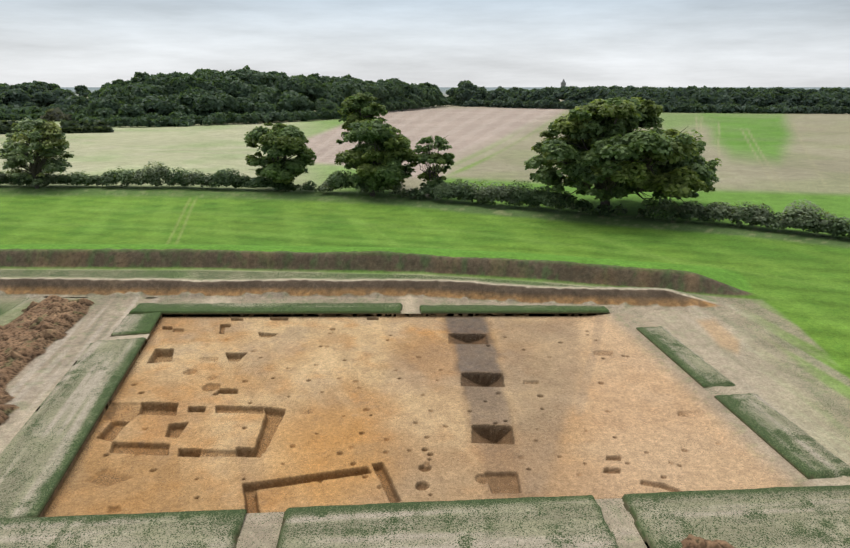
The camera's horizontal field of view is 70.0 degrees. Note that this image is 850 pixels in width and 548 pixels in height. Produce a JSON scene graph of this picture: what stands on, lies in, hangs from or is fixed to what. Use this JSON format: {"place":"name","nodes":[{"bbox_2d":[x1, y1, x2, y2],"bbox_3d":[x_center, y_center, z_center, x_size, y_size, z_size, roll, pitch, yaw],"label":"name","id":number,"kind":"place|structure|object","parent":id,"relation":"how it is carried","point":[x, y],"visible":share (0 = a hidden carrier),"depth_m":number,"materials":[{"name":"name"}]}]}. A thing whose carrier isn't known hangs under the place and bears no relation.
{"place":"outdoors","nodes":[
{"label":"outdoors","id":0,"kind":"place"},
{"bbox_2d":[39,313,803,516],"bbox_3d":[-1.394,5.876,32.645,33.085,0.284,21.229,-1,17,-2],"label":"trench edge","id":1,"kind":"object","parent":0,"point":[44,511],"depth_m":42.27,"materials":[{"name":"green plant"}]},
{"bbox_2d":[0,87,849,547],"bbox_3d":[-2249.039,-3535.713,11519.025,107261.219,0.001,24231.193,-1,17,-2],"label":"ground","id":2,"kind":"structure","parent":0,"point":[782,345],"depth_m":72.84,"materials":[{"name":"green plant"}]},
{"bbox_2d":[0,117,74,188],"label":"ash tree","id":3,"kind":"object","parent":2,"relation":"on","point":[46,146],"visible":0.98,"depth_m":90.68,"materials":[{"name":"green plant"}]},
{"bbox_2d":[0,80,90,113],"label":"trees","id":4,"kind":"object","parent":2,"relation":"on","point":[41,95],"visible":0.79,"depth_m":371.64,"materials":[{"name":"green plant"}]},
{"bbox_2d":[40,107,72,120],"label":"tree","id":5,"kind":"object","parent":2,"relation":"on","point":[55,114],"visible":0.9,"depth_m":277.00,"materials":[{"name":"green plant"}]},
{"bbox_2d":[0,119,113,133],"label":"hedge","id":6,"kind":"object","parent":2,"relation":"on","point":[83,126],"visible":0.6,"depth_m":208.17,"materials":[{"name":"green plant"}]},
{"bbox_2d":[0,295,164,446],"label":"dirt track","id":7,"kind":"structure","parent":2,"relation":"on","point":[46,342],"depth_m":37.21,"materials":[{"name":"soil"}]},
{"bbox_2d":[0,106,188,126],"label":"trees","id":8,"kind":"object","parent":2,"relation":"on","point":[18,114],"visible":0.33,"depth_m":284.74,"materials":[{"name":"green plant"}]},
{"bbox_2d":[0,509,246,547],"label":"grassy bank","id":9,"kind":"structure","parent":2,"relation":"on","point":[206,529],"depth_m":21.31,"materials":[{"name":"green plant"}]},
{"bbox_2d":[79,65,455,126],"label":"forest","id":10,"kind":"object","parent":2,"relation":"on","point":[245,94],"visible":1,"depth_m":277.82,"materials":[{"name":"green plant"}]},
{"bbox_2d":[243,122,316,189],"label":"tree","id":11,"kind":"object","parent":2,"relation":"on","point":[280,142],"depth_m":88.65,"materials":[{"name":"green plant"}]},
{"bbox_2d":[337,92,387,186],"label":"tree","id":12,"kind":"object","parent":2,"relation":"on","point":[360,109],"visible":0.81,"depth_m":92.26,"materials":[{"name":"green plant"}]},
{"bbox_2d":[0,276,728,311],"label":"earth bank","id":13,"kind":"structure","parent":2,"relation":"on","point":[473,291],"depth_m":45.62,"materials":[{"name":"soil"}]},
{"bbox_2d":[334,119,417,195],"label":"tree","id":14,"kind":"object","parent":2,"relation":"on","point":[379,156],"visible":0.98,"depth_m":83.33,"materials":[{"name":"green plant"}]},
{"bbox_2d":[0,242,761,300],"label":"earth bank","id":15,"kind":"structure","parent":2,"relation":"on","point":[726,281],"depth_m":52.18,"materials":[{"name":"green plant"}]},
{"bbox_2d":[0,161,849,239],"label":"hedgerow","id":16,"kind":"object","parent":2,"relation":"on","point":[802,217],"visible":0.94,"depth_m":79.00,"materials":[{"name":"green plant"}]},
{"bbox_2d":[407,135,454,186],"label":"tree","id":17,"kind":"object","parent":2,"relation":"on","point":[427,157],"depth_m":84.16,"materials":[{"name":"green plant"}]},
{"bbox_2d":[446,80,486,106],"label":"tree belt","id":18,"kind":"object","parent":2,"relation":"on","point":[465,93],"visible":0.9,"depth_m":489.19,"materials":[{"name":"green plant"}]},
{"bbox_2d":[524,97,721,213],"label":"oak tree","id":19,"kind":"object","parent":2,"relation":"on","point":[606,150],"visible":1,"depth_m":68.00,"materials":[{"name":"green plant"}]},
{"bbox_2d":[484,85,849,113],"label":"tree belt","id":20,"kind":"object","parent":2,"relation":"on","point":[748,99],"visible":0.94,"depth_m":381.02,"materials":[{"name":"green plant"}]},
{"bbox_2d":[641,534,734,547],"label":"spoil mound","id":21,"kind":"object","parent":2,"relation":"on","point":[690,541],"visible":0.12,"depth_m":20.52,"materials":[{"name":"soil"}]},
{"bbox_2d":[622,485,849,547],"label":"grassy bank","id":22,"kind":"structure","parent":2,"relation":"on","point":[799,517],"depth_m":22.01,"materials":[{"name":"green plant"}]},
{"bbox_2d":[0,0,849,86],"label":"sky","id":23,"kind":"structure","parent":0,"point":[65,43],"materials":[{"name":"white"}]},
{"bbox_2d":[44,313,816,516],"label":"excavation floor","id":24,"kind":"structure","parent":0,"point":[263,414],"depth_m":29.16,"materials":[{"name":"brown soil"}]},
{"bbox_2d":[111,303,849,547],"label":"dirt path","id":25,"kind":"structure","parent":0,"point":[260,530],"depth_m":22.62,"materials":[{"name":"beige soil"}]},
{"bbox_2d":[0,337,145,518],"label":"grassy bank","id":26,"kind":"structure","parent":25,"relation":"on","point":[40,451],"depth_m":27.70,"materials":[{"name":"plant"}]},
{"bbox_2d":[110,312,161,336],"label":"grassy bank","id":27,"kind":"structure","parent":25,"relation":"on","point":[135,324],"depth_m":39.83,"materials":[{"name":"plant"}]},
{"bbox_2d":[129,302,402,313],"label":"grassy bank","id":28,"kind":"structure","parent":25,"relation":"on","point":[283,308],"depth_m":42.66,"materials":[{"name":"green plant"}]},
{"bbox_2d":[276,495,617,547],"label":"grassy bank","id":29,"kind":"structure","parent":25,"relation":"on","point":[556,522],"depth_m":21.58,"materials":[{"name":"green plant"}]},
{"bbox_2d":[420,305,609,313],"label":"grassy bank","id":30,"kind":"structure","parent":25,"relation":"on","point":[445,309],"depth_m":42.50,"materials":[{"name":"green plant"}]},
{"bbox_2d":[636,326,734,387],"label":"grassy bank","id":31,"kind":"structure","parent":25,"relation":"on","point":[697,368],"depth_m":34.97,"materials":[{"name":"green plant"}]},
{"bbox_2d":[714,393,849,478],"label":"grassy bank","id":32,"kind":"structure","parent":25,"relation":"on","point":[802,452],"depth_m":27.07,"materials":[{"name":"green plant"}]}
]}

